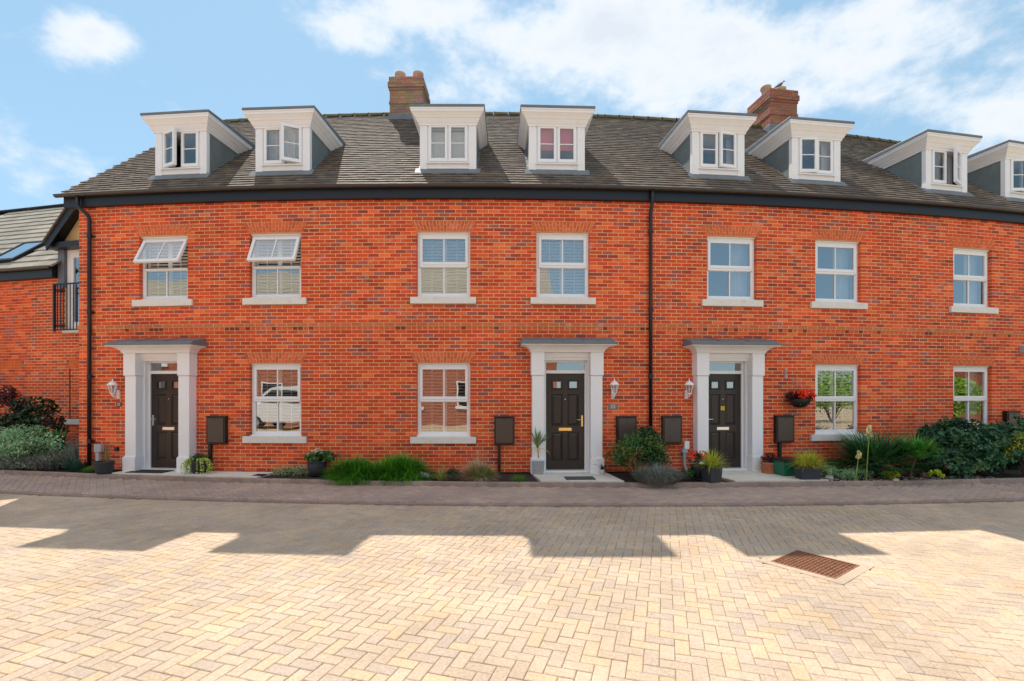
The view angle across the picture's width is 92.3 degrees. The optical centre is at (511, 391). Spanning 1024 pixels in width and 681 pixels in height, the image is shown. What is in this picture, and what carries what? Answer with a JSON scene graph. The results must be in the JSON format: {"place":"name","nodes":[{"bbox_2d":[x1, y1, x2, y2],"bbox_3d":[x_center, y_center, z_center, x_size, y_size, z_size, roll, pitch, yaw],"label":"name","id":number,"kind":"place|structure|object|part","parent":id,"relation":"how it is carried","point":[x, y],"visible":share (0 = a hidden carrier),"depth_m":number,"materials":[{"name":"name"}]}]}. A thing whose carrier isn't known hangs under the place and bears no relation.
{"place":"outdoors","nodes":[
{"label":"outdoors","id":0,"kind":"place"},
{"bbox_2d":[0,203,78,451],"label":"house","id":1,"kind":"structure","parent":0,"point":[39,298],"depth_m":12.89,"materials":[{"name":"brick"}]},
{"bbox_2d":[0,494,1023,680],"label":"road","id":2,"kind":"structure","parent":0,"point":[102,589],"depth_m":4.32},
{"bbox_2d":[0,490,1023,506],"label":"road edging","id":3,"kind":"object","parent":2,"relation":"on","point":[783,504],"visible":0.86,"depth_m":7.73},
{"bbox_2d":[756,546,874,584],"bbox_3d":[3.120,1.792,5.070,0.800,0.056,0.800,0,0,-37],"label":"access cover","id":4,"kind":"object","parent":2,"relation":"on","point":[838,570],"visible":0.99,"depth_m":5.04,"materials":[{"name":"metal"}]},
{"bbox_2d":[0,474,1023,503],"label":"pavement","id":5,"kind":"structure","parent":0,"point":[266,491],"depth_m":8.53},
{"bbox_2d":[0,469,1023,487],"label":"garden kerb","id":6,"kind":"structure","parent":5,"relation":"on","point":[554,484],"depth_m":9.20,"materials":[{"name":"grey concrete"}]},
{"bbox_2d":[694,447,728,482],"bbox_3d":[3.717,1.331,9.171,0.799,0.659,0.792,0,0,41],"label":"tall planter","id":7,"kind":"object","parent":6,"relation":"on","point":[711,469],"visible":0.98,"depth_m":9.05,"materials":[{"name":"plastic"}]},
{"bbox_2d":[821,475,1011,488],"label":"gravel","id":8,"kind":"structure","parent":5,"relation":"on","point":[938,478],"depth_m":9.52,"materials":[{"name":"grey gravel"}]},
{"bbox_2d":[866,425,872,479],"bbox_3d":[6.797,1.148,9.347,0.114,1.065,0.103,0,0,-39],"label":"eucomis spike","id":9,"kind":"object","parent":8,"relation":"on","point":[869,429],"visible":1,"depth_m":9.34,"materials":[{"name":"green plant"}]},
{"bbox_2d":[0,0,1023,209],"label":"sky","id":10,"kind":"structure","parent":0,"point":[77,77],"materials":[{"name":"blue"}]},
{"bbox_2d":[3,465,1023,481],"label":"garden bed","id":11,"kind":"object","parent":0,"point":[625,476],"visible":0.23,"depth_m":9.92,"materials":[{"name":"soil"}]},
{"bbox_2d":[0,385,22,454],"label":"shrub","id":12,"kind":"object","parent":11,"relation":"on","point":[8,397],"visible":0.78,"depth_m":11.82,"materials":[{"name":"red plant"}]},
{"bbox_2d":[0,448,34,469],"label":"lavender","id":13,"kind":"object","parent":11,"relation":"on","point":[4,465],"visible":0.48,"depth_m":10.58,"materials":[{"name":"green plant"}]},
{"bbox_2d":[0,424,69,462],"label":"helichrysum bush","id":14,"kind":"object","parent":11,"relation":"on","point":[13,440],"visible":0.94,"depth_m":10.66,"materials":[{"name":"green plant"}]},
{"bbox_2d":[0,395,70,450],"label":"shrub","id":15,"kind":"object","parent":11,"relation":"on","point":[21,411],"visible":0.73,"depth_m":11.48,"materials":[{"name":"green plant"}]},
{"bbox_2d":[8,449,69,469],"bbox_3d":[-10.188,1.436,10.744,1.356,0.631,1.085,0,0,0],"label":"lavender","id":16,"kind":"object","parent":11,"relation":"on","point":[37,462],"visible":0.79,"depth_m":10.52,"materials":[{"name":"green plant"}]},
{"bbox_2d":[19,427,76,459],"bbox_3d":[-10.259,1.191,10.925,1.312,0.848,1.174,0,0,0],"label":"shrub","id":17,"kind":"object","parent":11,"relation":"on","point":[56,434],"visible":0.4,"depth_m":10.86,"materials":[{"name":"green plant"}]},
{"bbox_2d":[46,437,78,468],"bbox_3d":[-9.730,1.351,10.943,1.264,0.831,1.319,0,0,0],"label":"lavender","id":18,"kind":"object","parent":11,"relation":"on","point":[73,451],"visible":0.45,"depth_m":10.69,"materials":[{"name":"green plant"}]},
{"bbox_2d":[61,456,86,470],"bbox_3d":[-9.335,1.505,10.603,0.704,0.349,0.680,0,0,0],"label":"santolina","id":19,"kind":"object","parent":11,"relation":"on","point":[76,465],"visible":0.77,"depth_m":10.46,"materials":[{"name":"green plant"}]},
{"bbox_2d":[81,466,94,472],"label":"grass tuft","id":20,"kind":"object","parent":11,"relation":"on","point":[89,469],"visible":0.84,"depth_m":10.31,"materials":[{"name":"green plant"}]},
{"bbox_2d":[94,444,103,460],"bbox_3d":[-8.778,1.394,10.453,0.164,0.572,0.090,0,0,7],"label":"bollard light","id":21,"kind":"object","parent":11,"relation":"on","point":[98,448],"visible":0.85,"depth_m":10.41,"materials":[{"name":"grey metal"}]},
{"bbox_2d":[93,442,114,473],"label":"potted plant","id":22,"kind":"object","parent":11,"relation":"on","point":[104,466],"visible":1,"depth_m":9.97,"materials":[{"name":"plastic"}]},
{"bbox_2d":[112,471,272,477],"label":"entrance paving","id":23,"kind":"structure","parent":11,"relation":"on","point":[225,474],"depth_m":9.94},
{"bbox_2d":[125,470,173,472],"bbox_3d":[-7.481,1.642,10.204,0.800,0.014,0.420,0,0,5],"label":"doormat","id":24,"kind":"object","parent":23,"relation":"on","point":[150,471],"visible":0.8,"depth_m":10.11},
{"bbox_2d":[180,453,212,473],"bbox_3d":[-6.366,1.443,10.075,0.647,0.418,0.546,0,0,0],"label":"ivy pot","id":25,"kind":"object","parent":23,"relation":"on","point":[199,463],"visible":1,"depth_m":9.93,"materials":[{"name":"plant"}]},
{"bbox_2d":[53,105,417,471],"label":"terraced house","id":26,"kind":"structure","parent":11,"relation":"on","point":[218,266],"depth_m":10.31,"materials":[{"name":"brick"}]},
{"bbox_2d":[107,378,119,398],"bbox_3d":[-8.393,-0.072,10.359,0.200,0.425,0.250,0,0,6],"label":"wall lantern","id":27,"kind":"object","parent":26,"relation":"attached to","point":[113,388],"depth_m":10.33,"materials":[{"name":"white plastic"}]},
{"bbox_2d":[132,236,193,306],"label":"window","id":28,"kind":"structure","parent":26,"relation":"in","point":[165,259],"depth_m":10.52,"materials":[{"name":"white plastic"}]},
{"bbox_2d":[151,374,177,467],"bbox_3d":[-7.321,0.617,10.484,0.806,1.997,0.110,0,0,5],"label":"door","id":29,"kind":"structure","parent":26,"relation":"in","point":[164,387],"depth_m":10.50,"materials":[{"name":"brown wood"}]},
{"bbox_2d":[205,416,227,470],"bbox_3d":[-6.132,1.089,10.216,0.430,1.183,0.122,0,0,4],"label":"meter cabinet","id":30,"kind":"object","parent":26,"relation":"attached to","point":[216,429],"visible":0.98,"depth_m":10.17,"materials":[{"name":"black plastic"}]},
{"bbox_3d":[-6.135,0.792,10.172,0.344,0.495,0.013,0,0,4],"label":"door","id":31,"kind":"part","parent":30,"relation":"part of","materials":[{"name":"brown plastic"}]},
{"bbox_2d":[242,233,307,304],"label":"window","id":32,"kind":"structure","parent":26,"relation":"in","point":[275,259],"depth_m":10.35,"materials":[{"name":"white plastic"}]},
{"bbox_2d":[242,363,307,442],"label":"window","id":33,"kind":"structure","parent":26,"relation":"in","point":[276,387],"depth_m":10.37,"materials":[{"name":"white plastic"}]},
{"bbox_2d":[271,465,308,476],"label":"variegated groundcover","id":34,"kind":"object","parent":11,"relation":"on","point":[289,469],"visible":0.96,"depth_m":9.88,"materials":[{"name":"green plant"}]},
{"bbox_2d":[303,448,334,476],"bbox_3d":[-3.850,1.389,9.853,0.605,0.581,0.507,0,0,0],"label":"hydrangea pot","id":35,"kind":"object","parent":11,"relation":"on","point":[318,459],"visible":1,"depth_m":9.73,"materials":[{"name":"plastic"}]},
{"bbox_2d":[319,453,387,485],"bbox_3d":[-3.040,1.550,9.527,1.537,0.796,1.097,0,0,0],"label":"green grass clump","id":36,"kind":"object","parent":11,"relation":"on","point":[346,470],"visible":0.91,"depth_m":9.34,"materials":[{"name":"green plant"}]},
{"bbox_2d":[365,450,434,485],"bbox_3d":[-2.194,1.484,9.555,1.574,0.880,1.085,0,0,0],"label":"green grass clump","id":37,"kind":"object","parent":11,"relation":"on","point":[400,468],"visible":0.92,"depth_m":9.36,"materials":[{"name":"green plant"}]},
{"bbox_2d":[416,471,428,477],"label":"grey plant","id":38,"kind":"object","parent":11,"relation":"on","point":[423,473],"visible":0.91,"depth_m":9.29,"materials":[{"name":"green plant"}]},
{"bbox_2d":[427,465,456,480],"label":"yellow sedge","id":39,"kind":"object","parent":11,"relation":"on","point":[441,476],"visible":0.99,"depth_m":9.29,"materials":[{"name":"green plant"}]},
{"bbox_2d":[447,468,461,478],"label":"dark shrub","id":40,"kind":"object","parent":11,"relation":"on","point":[451,473],"visible":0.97,"depth_m":9.37,"materials":[{"name":"green plant"}]},
{"bbox_2d":[455,446,499,481],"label":"straw grass","id":41,"kind":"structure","parent":11,"relation":"on","point":[473,471],"depth_m":9.35,"materials":[{"name":"beige plant"}]},
{"bbox_2d":[478,464,498,480],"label":"green tuft","id":42,"kind":"object","parent":11,"relation":"on","point":[488,473],"visible":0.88,"depth_m":9.31,"materials":[{"name":"green plant"}]},
{"bbox_2d":[353,70,655,473],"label":"terraced house","id":43,"kind":"structure","parent":11,"relation":"on","point":[503,216],"depth_m":10.14,"materials":[{"name":"brick"}]},
{"bbox_2d":[410,232,476,303],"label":"window","id":44,"kind":"structure","parent":43,"relation":"in","point":[443,257],"depth_m":10.28,"materials":[{"name":"white plastic"}]},
{"bbox_2d":[410,363,476,443],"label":"window","id":45,"kind":"structure","parent":43,"relation":"in","point":[443,388],"depth_m":10.28,"materials":[{"name":"white plastic"}]},
{"bbox_2d":[494,416,514,473],"bbox_3d":[-0.159,1.089,10.060,0.432,1.183,0.126,0,0,0],"label":"meter cabinet","id":46,"kind":"object","parent":43,"relation":"attached to","point":[503,430],"visible":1,"depth_m":10.01,"materials":[{"name":"black plastic"}]},
{"bbox_3d":[-0.158,0.792,10.013,0.344,0.495,0.013,0,0,-1],"label":"door","id":47,"kind":"part","parent":46,"relation":"part of","materials":[{"name":"brown plastic"}]},
{"bbox_2d":[530,233,595,304],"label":"window","id":48,"kind":"structure","parent":43,"relation":"in","point":[561,258],"depth_m":10.32,"materials":[{"name":"white plastic"}]},
{"bbox_2d":[546,374,583,468],"bbox_3d":[1.109,0.616,10.279,0.807,1.997,0.116,0,0,0],"label":"door","id":49,"kind":"structure","parent":43,"relation":"in","point":[564,392],"depth_m":10.27,"materials":[{"name":"brown wood"}]},
{"bbox_2d":[608,404,616,408],"bbox_3d":[2.092,0.304,10.198,0.190,0.110,0.018,0,0,-3],"label":"number plate","id":50,"kind":"object","parent":43,"relation":"attached to","point":[612,406],"visible":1,"depth_m":10.19,"materials":[{"name":"metal"}]},
{"bbox_2d":[610,378,618,398],"bbox_3d":[2.093,-0.072,10.079,0.200,0.425,0.250,0,0,-3],"label":"wall lantern","id":51,"kind":"object","parent":43,"relation":"attached to","point":[614,389],"depth_m":10.04,"materials":[{"name":"white plastic"}]},
{"bbox_2d":[615,416,636,443],"bbox_3d":[2.363,0.786,10.163,0.430,0.578,0.122,0,0,-4],"label":"meter cabinet","id":52,"kind":"object","parent":43,"relation":"attached to","point":[626,425],"visible":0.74,"depth_m":10.11,"materials":[{"name":"black plastic"}]},
{"bbox_3d":[2.366,0.792,10.119,0.344,0.495,0.013,0,0,-4],"label":"door","id":53,"kind":"part","parent":52,"relation":"part of","materials":[{"name":"brown plastic"}]},
{"bbox_2d":[512,474,526,481],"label":"green tuft","id":54,"kind":"object","parent":11,"relation":"on","point":[517,479],"visible":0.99,"depth_m":9.23,"materials":[{"name":"green plant"}]},
{"bbox_2d":[532,472,623,481],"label":"entrance paving","id":55,"kind":"structure","parent":11,"relation":"on","point":[557,477],"depth_m":9.50,"materials":[{"name":"grey stone"}]},
{"bbox_2d":[526,427,549,473],"bbox_3d":[0.518,1.156,9.890,0.689,0.988,0.758,0,0,-20],"label":"dracaena pot","id":56,"kind":"object","parent":55,"relation":"on","point":[537,467],"visible":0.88,"depth_m":9.83,"materials":[{"name":"stone"}]},
{"bbox_2d":[564,476,595,479],"bbox_3d":[1.293,1.642,9.385,0.560,0.014,0.300,0,0,-2],"label":"doormat","id":57,"kind":"object","parent":55,"relation":"on","point":[579,477],"visible":1,"depth_m":9.33,"materials":[{"name":"rubber"}]},
{"bbox_2d":[598,465,604,474],"bbox_3d":[1.803,1.527,9.839,0.236,0.246,0.224,0,0,-18],"label":"tiny pot","id":58,"kind":"object","parent":55,"relation":"on","point":[602,470],"visible":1,"depth_m":9.80,"materials":[{"name":"ceramic"}]},
{"bbox_2d":[605,425,672,476],"bbox_3d":[2.457,1.178,9.564,1.293,1.060,0.962,0,0,0],"label":"round bush","id":59,"kind":"object","parent":11,"relation":"on","point":[651,442],"visible":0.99,"depth_m":9.38,"materials":[{"name":"green plant"}]},
{"bbox_2d":[632,461,685,484],"bbox_3d":[2.680,1.453,9.048,1.169,0.453,0.927,0,0,0],"label":"lavender","id":60,"kind":"object","parent":11,"relation":"on","point":[659,475],"visible":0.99,"depth_m":8.89,"materials":[{"name":"grey plant"}]},
{"bbox_2d":[680,470,694,478],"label":"green plant","id":61,"kind":"object","parent":11,"relation":"on","point":[689,473],"visible":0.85,"depth_m":9.31,"materials":[{"name":"green plant"}]},
{"bbox_2d":[687,450,710,478],"bbox_3d":[3.564,1.380,9.399,0.421,0.540,0.356,0,0,0],"label":"begonia pot","id":62,"kind":"object","parent":11,"relation":"on","point":[697,473],"visible":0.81,"depth_m":9.33,"materials":[{"name":"ceramic"}]},
{"bbox_2d":[588,84,911,470],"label":"terraced house","id":63,"kind":"structure","parent":11,"relation":"on","point":[791,194],"depth_m":10.61,"materials":[{"name":"brick"}]},
{"bbox_2d":[661,416,682,443],"bbox_3d":[3.323,0.786,10.231,0.430,0.578,0.122,0,0,-4],"label":"meter cabinet","id":64,"kind":"object","parent":63,"relation":"attached to","point":[671,429],"visible":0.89,"depth_m":10.18,"materials":[{"name":"black plastic"}]},
{"bbox_3d":[3.326,0.792,10.186,0.344,0.495,0.013,0,0,-4],"label":"door","id":65,"kind":"part","parent":64,"relation":"part of","materials":[{"name":"brown plastic"}]},
{"bbox_2d":[681,441,688,470],"bbox_3d":[3.616,1.358,10.254,0.161,0.661,0.126,0,0,0],"label":"water outlet","id":66,"kind":"object","parent":63,"relation":"attached to","point":[684,450],"visible":0.92,"depth_m":10.23,"materials":[{"name":"white plastic"}]},
{"bbox_2d":[684,378,693,398],"bbox_3d":[3.663,-0.072,10.190,0.200,0.425,0.250,0,0,-5],"label":"wall lantern","id":67,"kind":"object","parent":63,"relation":"attached to","point":[689,382],"depth_m":10.15,"materials":[{"name":"white plastic"}]},
{"bbox_2d":[709,374,740,467],"bbox_3d":[4.503,0.617,10.502,0.806,1.997,0.110,0,0,-6],"label":"door","id":68,"kind":"structure","parent":63,"relation":"in","point":[724,389],"depth_m":10.52,"materials":[{"name":"brown wood"}]},
{"bbox_2d":[701,236,763,306],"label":"window","id":69,"kind":"structure","parent":63,"relation":"in","point":[730,260],"depth_m":10.71,"materials":[{"name":"white plastic"}]},
{"bbox_2d":[773,415,794,456],"bbox_3d":[5.799,1.089,10.474,0.430,1.183,0.122,0,0,-7],"label":"meter cabinet","id":70,"kind":"object","parent":63,"relation":"attached to","point":[783,428],"visible":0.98,"depth_m":10.43,"materials":[{"name":"black plastic"}]},
{"bbox_3d":[5.804,0.792,10.430,0.344,0.495,0.013,0,0,-7],"label":"door","id":71,"kind":"part","parent":70,"relation":"part of","materials":[{"name":"brown plastic"}]},
{"bbox_2d":[785,377,816,407],"bbox_3d":[6.080,0.006,10.314,0.558,0.660,0.527,0,0,-21],"label":"hanging basket","id":72,"kind":"object","parent":63,"relation":"attached to","point":[804,397],"visible":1,"depth_m":10.22,"materials":[{"name":"black plastic"}]},
{"bbox_2d":[810,240,867,309],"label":"window","id":73,"kind":"structure","parent":63,"relation":"in","point":[835,261],"depth_m":10.90,"materials":[{"name":"white plastic"}]},
{"bbox_2d":[810,364,867,440],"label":"window","id":74,"kind":"structure","parent":63,"relation":"in","point":[835,385],"depth_m":10.86,"materials":[{"name":"white plastic"}]},
{"bbox_2d":[820,457,849,471],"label":"leafy green plant","id":75,"kind":"object","parent":11,"relation":"on","point":[830,463],"visible":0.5,"depth_m":10.20,"materials":[{"name":"green plant"}]},
{"bbox_2d":[821,465,874,480],"bbox_3d":[6.467,1.575,9.536,1.090,0.308,0.530,0,0,13],"label":"fern groundcover","id":76,"kind":"object","parent":11,"relation":"on","point":[831,471],"visible":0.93,"depth_m":9.48,"materials":[{"name":"green plant"}]},
{"bbox_2d":[849,457,861,473],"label":"blue green plant","id":77,"kind":"object","parent":11,"relation":"on","point":[853,463],"visible":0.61,"depth_m":9.79,"materials":[{"name":"green plant"}]},
{"bbox_2d":[855,450,861,480],"bbox_3d":[6.559,1.392,9.306,0.112,0.577,0.105,0,0,38],"label":"eucomis spike","id":78,"kind":"object","parent":11,"relation":"on","point":[858,456],"visible":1,"depth_m":9.29,"materials":[{"name":"beige plant"}]},
{"bbox_2d":[867,467,881,474],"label":"broad leaf plant","id":79,"kind":"object","parent":11,"relation":"on","point":[874,470],"visible":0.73,"depth_m":9.75,"materials":[{"name":"green plant"}]},
{"bbox_2d":[824,426,935,474],"bbox_3d":[7.223,1.124,9.878,2.061,0.973,1.946,0,0,0],"label":"fan palm","id":80,"kind":"object","parent":11,"relation":"on","point":[879,454],"visible":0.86,"depth_m":9.58,"materials":[{"name":"green plant"}]},
{"bbox_2d":[882,470,901,478],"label":"lime plant","id":81,"kind":"object","parent":11,"relation":"on","point":[893,473],"visible":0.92,"depth_m":9.52,"materials":[{"name":"green plant"}]},
{"bbox_2d":[888,434,944,479],"bbox_3d":[7.777,1.249,9.408,1.006,0.889,0.961,0,0,0],"label":"young palm","id":82,"kind":"object","parent":11,"relation":"on","point":[922,446],"visible":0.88,"depth_m":9.34,"materials":[{"name":"green plant"}]},
{"bbox_2d":[920,472,931,477],"bbox_3d":[8.165,1.631,9.694,0.192,0.097,0.150,0,0,0],"label":"rock","id":83,"kind":"object","parent":11,"relation":"on","point":[924,475],"visible":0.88,"depth_m":9.65,"materials":[{"name":"grey stone"}]},
{"bbox_2d":[927,469,944,478],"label":"lime plant","id":84,"kind":"object","parent":11,"relation":"on","point":[936,471],"visible":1,"depth_m":9.52,"materials":[{"name":"green plant"}]},
{"bbox_2d":[908,417,1023,478],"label":"laurel hedge","id":85,"kind":"object","parent":11,"relation":"on","point":[964,452],"visible":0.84,"depth_m":9.74,"materials":[{"name":"green plant"}]},
{"bbox_2d":[978,416,1023,468],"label":"laurel hedge","id":86,"kind":"object","parent":11,"relation":"on","point":[1008,430],"visible":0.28,"depth_m":10.72,"materials":[{"name":"green plant"}]},
{"bbox_2d":[1001,432,1023,476],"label":"golden shrub","id":87,"kind":"object","parent":11,"relation":"on","point":[1019,437],"visible":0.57,"depth_m":9.76,"materials":[{"name":"yellow plant"}]},
{"bbox_2d":[722,470,828,481],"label":"entrance paving","id":88,"kind":"structure","parent":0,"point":[743,476],"depth_m":9.49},
{"bbox_2d":[760,452,776,473],"bbox_3d":[5.236,1.439,10.028,0.350,0.423,0.337,0,0,0],"label":"terracotta pot","id":89,"kind":"object","parent":88,"relation":"on","point":[767,465],"visible":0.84,"depth_m":9.95,"materials":[{"name":"ceramic"}]},
{"bbox_2d":[769,457,798,475],"bbox_3d":[5.497,1.482,9.808,0.516,0.335,0.406,0,0,-11],"label":"recycling box","id":90,"kind":"object","parent":88,"relation":"on","point":[781,465],"visible":0.64,"depth_m":9.65,"materials":[{"name":"green plastic"}]},
{"bbox_2d":[787,447,828,479],"bbox_3d":[5.628,1.363,9.366,0.982,0.635,0.798,0,0,0],"label":"grey planter","id":91,"kind":"object","parent":88,"relation":"on","point":[806,467],"visible":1,"depth_m":9.26,"materials":[{"name":"plastic"}]},
{"bbox_2d":[739,129,1023,465],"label":"terraced house","id":92,"kind":"structure","parent":0,"point":[964,272],"depth_m":11.42,"materials":[{"name":"brick"}]},
{"bbox_2d":[953,366,988,430],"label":"window","id":93,"kind":"structure","parent":92,"relation":"in","point":[969,382],"depth_m":11.63,"materials":[{"name":"white plastic"}]},
{"bbox_2d":[949,248,998,313],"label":"window","id":94,"kind":"structure","parent":92,"relation":"in","point":[970,266],"depth_m":11.49,"materials":[{"name":"white plastic"}]},
{"bbox_2d":[1002,411,1021,430],"bbox_3d":[11.648,0.746,11.452,0.430,0.608,0.122,0,0,-12],"label":"meter cabinet","id":95,"kind":"object","parent":92,"relation":"attached to","point":[1008,415],"visible":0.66,"depth_m":11.40,"materials":[{"name":"black plastic"}]},
{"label":"door","id":96,"kind":"part","parent":95,"relation":"part of","materials":[{"name":"brown plastic"}]},
{"bbox_2d":[1019,345,1023,352],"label":"wall vent","id":97,"kind":"object","parent":92,"relation":"attached to","point":[1021,348],"depth_m":11.52,"materials":[{"name":"white plastic"}]}
]}

